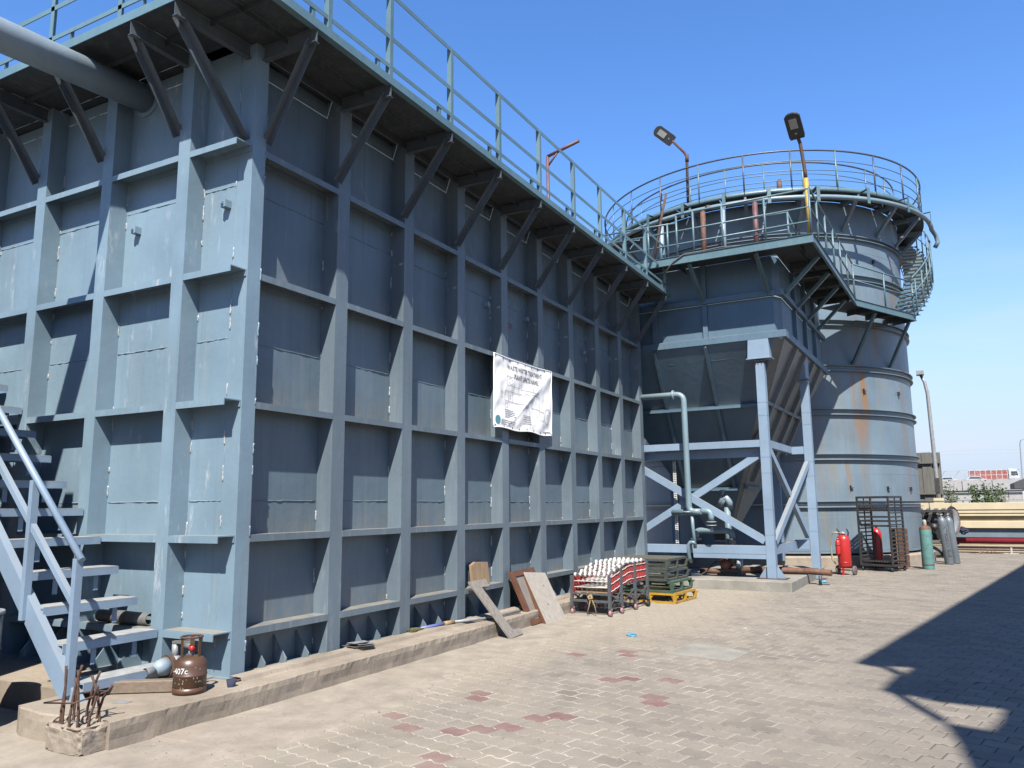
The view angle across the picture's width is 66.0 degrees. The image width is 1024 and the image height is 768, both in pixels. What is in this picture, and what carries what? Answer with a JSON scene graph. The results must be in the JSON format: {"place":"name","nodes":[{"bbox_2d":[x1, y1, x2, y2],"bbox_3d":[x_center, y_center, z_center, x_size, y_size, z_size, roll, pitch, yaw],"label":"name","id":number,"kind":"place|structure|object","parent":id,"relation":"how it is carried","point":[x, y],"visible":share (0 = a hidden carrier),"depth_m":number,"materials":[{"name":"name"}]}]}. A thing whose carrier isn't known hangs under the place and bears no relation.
{"place":"outdoors","nodes":[
{"label":"outdoors","id":0,"kind":"place"},
{"bbox_2d":[0,608,5,649],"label":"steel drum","id":1,"kind":"object","parent":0,"point":[2,611],"visible":1,"depth_m":6.15,"materials":[{"name":"grey metal"}]},
{"bbox_2d":[0,587,698,767],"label":"apron","id":2,"kind":"object","parent":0,"point":[249,733],"visible":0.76,"depth_m":6.25,"materials":[{"name":"concrete"}]},
{"bbox_2d":[43,665,113,755],"bbox_3d":[-3.053,2.281,5.570,0.462,0.575,0.293,-5,-10,28],"label":"rebar stub","id":3,"kind":"object","parent":2,"relation":"on","point":[74,737],"visible":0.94,"depth_m":5.47,"materials":[{"name":"concrete"}]},
{"bbox_2d":[468,579,522,638],"bbox_3d":[-0.205,2.909,10.213,0.604,0.695,0.430,-5,-10,28],"label":"offcut board","id":4,"kind":"object","parent":2,"relation":"on","point":[477,586],"visible":1,"depth_m":10.13,"materials":[{"name":"grey wood"}]},
{"bbox_2d":[508,567,540,625],"bbox_3d":[0.286,3.056,11.376,0.388,0.754,0.760,-5,-10,28],"label":"panel door","id":5,"kind":"structure","parent":2,"relation":"on","point":[517,579],"depth_m":11.18,"materials":[{"name":"brown wood"}]},
{"bbox_2d":[523,572,565,623],"bbox_3d":[0.474,3.150,11.568,0.462,0.789,0.720,-6,-10,31],"label":"panel door","id":6,"kind":"structure","parent":2,"relation":"on","point":[544,600],"depth_m":11.51,"materials":[{"name":"beige wood"}]},
{"bbox_2d":[570,557,650,616],"bbox_3d":[1.589,3.232,12.667,0.690,0.784,1.609,-6,-10,32],"label":"roller conveyor","id":7,"kind":"object","parent":2,"relation":"on","point":[600,571],"visible":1,"depth_m":12.40,"materials":[{"name":"white plastic"},{"name":"red painted steel"},{"name":"dark steel"}]},
{"bbox_2d":[623,586,698,603],"bbox_3d":[2.633,3.734,13.970,1.075,0.178,0.980,-6,-11,33],"label":"steel pallet","id":8,"kind":"object","parent":2,"relation":"on","point":[675,596],"visible":0.6,"depth_m":13.71,"materials":[{"name":"yellow paint"}]},
{"bbox_2d":[623,576,693,592],"bbox_3d":[2.596,3.553,14.018,1.045,0.191,0.960,-6,-10,32],"label":"steel pallet","id":9,"kind":"object","parent":8,"relation":"on","point":[671,584],"visible":0.52,"depth_m":13.76,"materials":[{"name":"green paint"}]},
{"bbox_2d":[614,565,690,580],"bbox_3d":[2.497,3.373,14.076,1.105,0.181,0.980,-7,-11,34],"label":"steel pallet","id":10,"kind":"object","parent":9,"relation":"on","point":[666,574],"visible":0.52,"depth_m":13.81,"materials":[{"name":"paint"}]},
{"bbox_2d":[612,555,689,569],"bbox_3d":[2.469,3.196,14.141,1.165,0.186,1.000,-6,-10,31],"label":"steel pallet","id":11,"kind":"object","parent":10,"relation":"on","point":[664,559],"visible":0.72,"depth_m":13.97,"materials":[{"name":"paint"}]},
{"bbox_2d":[0,0,1023,480],"label":"sky","id":12,"kind":"structure","parent":0,"point":[934,89],"materials":[{"name":"blue"}]},
{"bbox_2d":[210,552,1023,767],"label":"pavement","id":13,"kind":"structure","parent":0,"point":[944,660],"depth_m":7.03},
{"bbox_2d":[128,592,886,766],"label":"grit","id":14,"kind":"object","parent":13,"relation":"on","point":[398,703],"visible":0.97,"depth_m":6.60,"materials":[{"name":"gravel"}]},
{"bbox_2d":[626,632,636,636],"bbox_3d":[1.532,3.211,10.112,0.108,0.039,0.167,8,-12,-43],"label":"plastic bag","id":15,"kind":"object","parent":13,"relation":"on","point":[631,634],"visible":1,"depth_m":10.07,"materials":[{"name":"blue plastic"}]},
{"bbox_2d":[667,642,749,661],"bbox_3d":[2.280,3.064,8.992,0.783,0.034,0.929,-7,-11,35],"label":"concrete patch","id":16,"kind":"object","parent":13,"relation":"on","point":[702,650],"visible":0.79,"depth_m":8.91,"materials":[{"name":"grey concrete"}]},
{"bbox_2d":[639,256,827,579],"bbox_3d":[5.032,1.186,19.247,4.570,6.804,5.620,-6,-10,29],"label":"hopper tank","id":17,"kind":"object","parent":13,"relation":"on","point":[743,375],"visible":0.78,"depth_m":17.19,"materials":[{"name":"metal"}]},
{"bbox_2d":[661,460,678,542],"bbox_3d":[3.324,2.524,17.225,0.591,1.880,0.015,-6,-10,29],"label":"perforated tray","id":18,"kind":"object","parent":17,"relation":"attached to","point":[676,532],"visible":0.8,"depth_m":17.09,"materials":[{"name":"grey metal"}]},
{"bbox_2d":[604,187,916,367],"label":"access platform","id":19,"kind":"structure","parent":17,"relation":"attached to","point":[807,261],"depth_m":16.87,"materials":[{"name":"teal paint"}]},
{"bbox_2d":[654,193,666,259],"bbox_3d":[3.283,-3.418,17.516,0.414,1.741,0.055,0,-9,-4],"label":"leaning pole","id":20,"kind":"object","parent":19,"relation":"on","point":[661,218],"visible":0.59,"depth_m":17.53,"materials":[{"name":"metal"}]},
{"bbox_2d":[659,224,663,258],"bbox_3d":[3.349,-3.061,17.599,0.120,1.070,0.111,-6,-10,29],"label":"vent pipe","id":21,"kind":"object","parent":19,"relation":"on","point":[661,238],"visible":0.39,"depth_m":17.58,"materials":[{"name":"white metal"}]},
{"bbox_2d":[700,210,706,249],"bbox_3d":[4.171,-3.200,17.141,0.120,1.190,0.112,-6,-10,29],"label":"vent pipe","id":22,"kind":"object","parent":19,"relation":"on","point":[703,229],"visible":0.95,"depth_m":17.12,"materials":[{"name":"metal"}]},
{"bbox_2d":[664,244,743,272],"bbox_3d":[4.107,-2.605,16.230,2.013,0.392,0.080,-5,-10,26],"label":"grey cable","id":23,"kind":"object","parent":19,"relation":"hanging from","point":[696,252],"visible":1,"depth_m":16.39,"materials":[{"name":"rubber"}]},
{"bbox_2d":[720,209,726,247],"bbox_3d":[4.549,-3.212,16.924,0.110,1.140,0.101,-6,-10,29],"label":"vent pipe","id":24,"kind":"object","parent":19,"relation":"on","point":[724,227],"visible":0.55,"depth_m":16.91,"materials":[{"name":"white metal"}]},
{"bbox_2d":[752,201,758,242],"bbox_3d":[5.138,-3.285,16.592,0.120,1.170,0.112,-6,-10,29],"label":"vent pipe","id":25,"kind":"object","parent":19,"relation":"on","point":[755,213],"visible":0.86,"depth_m":16.58,"materials":[{"name":"metal"}]},
{"bbox_2d":[784,112,809,233],"bbox_3d":[5.583,-4.089,15.387,0.324,2.380,0.537,-6,-10,29],"label":"flood lamp","id":26,"kind":"object","parent":19,"relation":"on","point":[794,125],"visible":1,"depth_m":15.49,"materials":[{"name":"black metal"}]},
{"bbox_2d":[675,564,824,592],"bbox_3d":[5.328,4.246,17.290,2.360,0.240,4.330,-5,-10,28],"label":"hopper foundation","id":27,"kind":"object","parent":13,"relation":"on","point":[751,582],"visible":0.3,"depth_m":15.59,"materials":[{"name":"concrete"}]},
{"bbox_2d":[688,560,717,575],"bbox_3d":[3.904,3.842,16.439,0.870,0.321,0.097,0,-9,-6],"label":"pump hose","id":28,"kind":"object","parent":27,"relation":"on","point":[706,570],"visible":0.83,"depth_m":16.41,"materials":[{"name":"black rubber"}]},
{"bbox_2d":[717,558,745,575],"bbox_3d":[4.594,3.764,16.535,0.500,0.487,0.420,-6,-10,29],"label":"water pump","id":29,"kind":"object","parent":27,"relation":"on","point":[726,569],"visible":0.84,"depth_m":16.39,"materials":[{"name":"black metal"}]},
{"bbox_2d":[641,390,737,564],"bbox_3d":[3.675,1.972,16.644,2.017,3.665,0.864,-2,-9,12],"label":"pump pipework","id":30,"kind":"object","parent":29,"relation":"attached to","point":[729,533],"visible":0.94,"depth_m":16.43,"materials":[{"name":"paint"}]},
{"bbox_2d":[700,566,817,573],"bbox_3d":[5.234,3.967,16.745,2.383,0.135,0.479,-4,-10,23],"label":"brown pipe","id":31,"kind":"object","parent":27,"relation":"on","point":[786,570],"visible":0.52,"depth_m":16.84,"materials":[{"name":"brown metal"}]},
{"bbox_2d":[648,550,936,567],"bbox_3d":[8.291,5.360,24.967,9.100,0.350,9.100,-5,-10,28],"label":"tower foundation","id":32,"kind":"object","parent":13,"relation":"on","point":[915,559],"visible":0.1,"depth_m":20.85,"materials":[{"name":"concrete"}]},
{"bbox_2d":[604,149,923,555],"bbox_3d":[8.239,-0.259,25.843,10.070,11.025,10.071,-5,-10,28],"label":"round tank","id":33,"kind":"object","parent":32,"relation":"on","point":[864,421],"visible":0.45,"depth_m":22.07,"materials":[{"name":"metal"}]},
{"bbox_2d":[654,126,688,202],"bbox_3d":[4.713,-6.363,23.222,0.990,2.644,0.228,-2,-9,9],"label":"flood lamp","id":34,"kind":"object","parent":33,"relation":"on","point":[664,135],"visible":0.99,"depth_m":23.34,"materials":[{"name":"metal"}]},
{"bbox_2d":[610,185,939,247],"bbox_3d":[7.370,-4.591,23.560,10.575,0.843,4.495,-3,-9,17],"label":"ring pipe","id":35,"kind":"object","parent":33,"relation":"attached to","point":[869,200],"visible":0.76,"depth_m":21.80,"materials":[{"name":"metal"}]},
{"bbox_2d":[776,180,781,187],"bbox_3d":[7.421,-5.455,21.860,0.135,0.400,0.135,-5,-10,28],"label":"overflow stub","id":36,"kind":"object","parent":33,"relation":"on","point":[779,184],"visible":0.53,"depth_m":21.82,"materials":[{"name":"metal"}]},
{"bbox_2d":[894,230,933,315],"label":"spiral staircase","id":37,"kind":"structure","parent":33,"relation":"attached to","point":[917,267],"depth_m":23.58,"materials":[{"name":"grey metal"}]},
{"bbox_2d":[779,566,832,584],"bbox_3d":[6.129,4.019,16.507,1.114,0.332,0.197,-9,-12,43],"label":"brown pipe","id":38,"kind":"object","parent":13,"relation":"on","point":[824,572],"visible":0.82,"depth_m":16.25,"materials":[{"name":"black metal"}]},
{"bbox_2d":[830,529,857,574],"bbox_3d":[7.800,3.959,18.620,0.381,1.072,0.521,7,-12,-41],"label":"fire extinguisher","id":39,"kind":"object","parent":13,"relation":"on","point":[843,547],"visible":1,"depth_m":18.52,"materials":[{"name":"red paint"}]},
{"bbox_2d":[855,496,907,571],"bbox_3d":[9.260,3.738,19.756,0.717,1.828,0.840,6,-11,-37],"label":"rack trolley","id":40,"kind":"object","parent":13,"relation":"on","point":[892,563],"visible":1,"depth_m":19.63,"materials":[{"name":"black metal"}]},
{"bbox_2d":[873,527,883,567],"bbox_3d":[9.527,4.237,20.535,0.240,1.080,0.240,-5,-10,28],"label":"gas cylinder","id":41,"kind":"object","parent":40,"relation":"on","point":[878,543],"visible":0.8,"depth_m":20.44,"materials":[{"name":"red paint"}]},
{"bbox_2d":[889,529,909,567],"bbox_3d":[9.935,4.209,20.199,0.306,0.985,0.340,7,-12,-41],"label":"brown crate","id":42,"kind":"object","parent":13,"relation":"on","point":[896,546],"visible":0.55,"depth_m":20.11,"materials":[{"name":"brown wood"}]},
{"bbox_2d":[919,520,934,568],"bbox_3d":[10.530,4.068,20.014,0.288,1.235,0.288,-5,-10,28],"label":"gas cylinder","id":43,"kind":"object","parent":13,"relation":"on","point":[926,542],"visible":1,"depth_m":19.91,"materials":[{"name":"teal paint"}]},
{"bbox_2d":[921,500,954,555],"bbox_3d":[12.980,4.474,24.431,1.320,1.690,0.900,-6,-11,33],"label":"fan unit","id":44,"kind":"object","parent":13,"relation":"on","point":[930,517],"visible":0.44,"depth_m":24.22,"materials":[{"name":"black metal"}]},
{"bbox_2d":[938,513,953,564],"bbox_3d":[11.804,4.209,21.480,0.224,1.390,0.227,-10,-12,27],"label":"gas cylinder","id":45,"kind":"object","parent":13,"relation":"on","point":[945,541],"visible":1,"depth_m":21.39,"materials":[{"name":"grey paint"}]},
{"bbox_2d":[945,512,960,563],"bbox_3d":[12.135,4.248,21.754,0.224,1.390,0.224,-10,-12,27],"label":"gas cylinder","id":46,"kind":"object","parent":13,"relation":"on","point":[953,540],"visible":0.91,"depth_m":21.65,"materials":[{"name":"grey paint"}]},
{"bbox_2d":[946,506,960,534],"bbox_3d":[14.174,4.756,25.650,0.947,1.541,0.416,5,-11,-33],"label":"steel dish","id":47,"kind":"object","parent":13,"relation":"on","point":[957,523],"visible":0.39,"depth_m":25.75,"materials":[{"name":"silver metal"}]},
{"bbox_2d":[902,502,1023,552],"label":"cream wall","id":48,"kind":"structure","parent":13,"relation":"on","point":[994,520],"depth_m":26.34,"materials":[{"name":"paint"}]},
{"bbox_2d":[916,370,943,502],"bbox_3d":[14.731,1.831,27.770,0.512,4.649,0.400,-5,-10,28],"label":"street lamp","id":49,"kind":"object","parent":48,"relation":"on","point":[920,373],"visible":1,"depth_m":27.67,"materials":[{"name":"grey metal"}]},
{"bbox_2d":[956,538,1023,544],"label":"wall pipe","id":50,"kind":"object","parent":48,"relation":"attached to","point":[990,540],"depth_m":26.09,"materials":[{"name":"red metal"}]},
{"bbox_2d":[959,526,968,534],"bbox_3d":[15.084,4.894,26.319,0.327,0.296,0.241,-5,-10,28],"label":"rag bundle","id":51,"kind":"object","parent":50,"relation":"on","point":[963,530],"visible":0.94,"depth_m":26.26,"materials":[{"name":"blue fabric"}]},
{"bbox_2d":[958,545,1023,552],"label":"wall pipe","id":52,"kind":"object","parent":48,"relation":"attached to","point":[1016,546],"depth_m":25.89,"materials":[{"name":"red metal"}]},
{"bbox_2d":[958,548,1023,552],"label":"wall pipe","id":53,"kind":"object","parent":13,"relation":"on","point":[980,549],"depth_m":26.03,"materials":[{"name":"brown metal"}]},
{"bbox_2d":[980,551,1009,553],"bbox_3d":[15.520,5.466,25.589,1.130,0.080,0.284,-5,-10,28],"label":"rusty scrap","id":54,"kind":"object","parent":13,"relation":"on","point":[993,552],"visible":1,"depth_m":25.50,"materials":[{"name":"metal"}]},
{"bbox_2d":[649,565,699,584],"bbox_3d":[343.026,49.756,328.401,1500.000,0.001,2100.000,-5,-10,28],"label":"ground","id":55,"kind":"structure","parent":0,"point":[692,570],"depth_m":20.57,"materials":[{"name":"grey concrete"}]},
{"bbox_2d":[0,582,664,750],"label":"foundation slab","id":56,"kind":"structure","parent":55,"relation":"on","point":[27,689],"depth_m":6.68,"materials":[{"name":"concrete"}]},
{"bbox_2d":[0,384,157,702],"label":"staircase","id":57,"kind":"structure","parent":56,"relation":"on","point":[51,649],"depth_m":6.57,"materials":[{"name":"metal"}]},
{"bbox_2d":[113,700,131,702],"bbox_3d":[-2.978,2.432,6.024,0.120,0.003,0.080,-2,-9,11],"label":"metal scrap","id":58,"kind":"object","parent":56,"relation":"on","point":[121,701],"visible":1,"depth_m":6.02,"materials":[{"name":"silver metal"}]},
{"bbox_2d":[107,678,172,693],"bbox_3d":[-2.962,2.435,6.353,0.555,0.095,0.090,0,-9,-6],"label":"timber","id":59,"kind":"object","parent":56,"relation":"on","point":[134,686],"visible":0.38,"depth_m":6.31,"materials":[{"name":"brown wood"}]},
{"bbox_2d":[172,634,206,695],"bbox_3d":[-2.599,2.262,6.370,0.262,0.441,0.264,-5,-10,28],"label":"gas cylinder","id":60,"kind":"object","parent":56,"relation":"on","point":[189,675],"visible":1,"depth_m":6.27,"materials":[{"name":"brown paint"}]},
{"bbox_2d":[226,678,236,687],"bbox_3d":[-2.323,2.476,6.522,0.084,0.060,0.082,-5,-10,28],"label":"plastic pot","id":61,"kind":"object","parent":56,"relation":"on","point":[231,682],"visible":1,"depth_m":6.49,"materials":[{"name":"blue plastic"}]},
{"bbox_2d":[0,0,670,679],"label":"steel tank","id":62,"kind":"object","parent":56,"relation":"on","point":[282,282],"visible":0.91,"depth_m":8.48,"materials":[{"name":"metal"}]},
{"bbox_2d":[0,17,157,117],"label":"inlet pipe","id":63,"kind":"object","parent":62,"relation":"attached to","point":[19,43],"visible":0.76,"depth_m":7.59,"materials":[{"name":"metal"}]},
{"bbox_2d":[95,609,150,625],"bbox_3d":[-3.636,2.188,7.394,0.720,0.120,0.118,-5,-10,28],"label":"pipe offcut","id":64,"kind":"object","parent":62,"relation":"on","point":[128,617],"visible":0.81,"depth_m":7.32,"materials":[{"name":"black metal"}]},
{"bbox_2d":[143,640,197,677],"bbox_3d":[-2.873,2.354,6.759,0.292,0.297,0.530,-5,-10,28],"label":"drain pipe","id":65,"kind":"object","parent":62,"relation":"attached to","point":[163,666],"visible":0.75,"depth_m":6.68,"materials":[{"name":"paint"}]},
{"bbox_2d":[469,562,489,583],"bbox_3d":[-0.447,2.590,10.799,0.082,0.310,0.436,-5,-10,28],"label":"timber offcut","id":66,"kind":"object","parent":62,"relation":"on","point":[479,570],"visible":0.67,"depth_m":10.76,"materials":[{"name":"brown wood"}]},
{"bbox_2d":[492,352,551,436],"bbox_3d":[0.192,0.199,12.063,0.099,1.115,1.944,-5,-10,28],"label":"banner","id":67,"kind":"object","parent":62,"relation":"attached to","point":[522,397],"visible":1,"depth_m":11.93,"materials":[{"name":"white fabric"}]},
{"bbox_2d":[546,139,579,198],"bbox_3d":[1.040,-3.506,15.820,0.750,2.825,0.070,-5,-10,28],"label":"gallows post","id":68,"kind":"object","parent":62,"relation":"on","point":[554,153],"visible":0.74,"depth_m":16.06,"materials":[{"name":"grey metal"}]},
{"bbox_2d":[231,575,649,681],"bbox_3d":[0.296,3.261,11.616,0.162,0.041,11.200,-5,-10,28],"label":"grout strip","id":69,"kind":"object","parent":56,"relation":"on","point":[269,670],"visible":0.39,"depth_m":7.95,"materials":[{"name":"concrete"}]},
{"bbox_2d":[341,640,374,647],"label":"scrap sheets","id":70,"kind":"object","parent":69,"relation":"on","point":[362,643],"visible":1,"depth_m":8.14,"materials":[{"name":"grey metal"}]},
{"bbox_2d":[406,610,520,632],"bbox_3d":[-0.595,2.982,9.974,0.205,0.075,2.285,-6,-11,34],"label":"wooden pole","id":71,"kind":"object","parent":56,"relation":"on","point":[443,623],"visible":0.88,"depth_m":9.67,"materials":[{"name":"brown wood"}]},
{"bbox_2d":[797,469,1023,504],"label":"boundary wall","id":72,"kind":"structure","parent":55,"relation":"on","point":[962,486],"depth_m":55.64,"materials":[{"name":"concrete"}]},
{"bbox_2d":[916,452,943,502],"bbox_3d":[15.714,4.533,31.088,2.343,3.635,0.220,-5,-10,28],"label":"board fence","id":73,"kind":"object","parent":55,"relation":"on","point":[926,474],"visible":0.21,"depth_m":30.88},
{"bbox_2d":[943,478,972,502],"bbox_3d":[18.752,5.329,33.268,1.326,2.688,0.824,-5,-10,28],"label":"shrub","id":74,"kind":"object","parent":55,"relation":"on","point":[950,492],"visible":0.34,"depth_m":33.45,"materials":[{"name":"green plant"}]},
{"bbox_2d":[964,480,1006,502],"bbox_3d":[19.523,5.237,32.389,1.566,2.590,1.337,-5,-10,28],"label":"shrub","id":75,"kind":"object","parent":55,"relation":"on","point":[988,498],"visible":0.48,"depth_m":32.45,"materials":[{"name":"green plant"}]},
{"bbox_2d":[994,483,1013,501],"bbox_3d":[20.077,5.287,32.237,1.016,2.426,0.722,-5,-10,28],"label":"shrub","id":76,"kind":"object","parent":55,"relation":"on","point":[1002,495],"visible":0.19,"depth_m":32.38,"materials":[{"name":"green plant"}]},
{"bbox_2d":[1010,479,1023,501],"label":"guard hut","id":77,"kind":"object","parent":55,"relation":"on","point":[1018,484],"visible":1,"depth_m":41.19,"materials":[{"name":"concrete"}]},
{"bbox_2d":[1019,439,1023,477],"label":"street lamp","id":78,"kind":"object","parent":55,"relation":"on","point":[1020,457],"visible":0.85,"depth_m":79.97,"materials":[{"name":"white metal"}]},
{"bbox_2d":[942,477,954,479],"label":"car","id":79,"kind":"object","parent":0,"point":[948,478],"visible":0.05,"depth_m":166.91,"materials":[{"name":"white metal"}]},
{"bbox_2d":[968,469,1019,478],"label":"building","id":80,"kind":"structure","parent":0,"point":[1004,474],"depth_m":164.80,"materials":[{"name":"red metal"}]}
]}

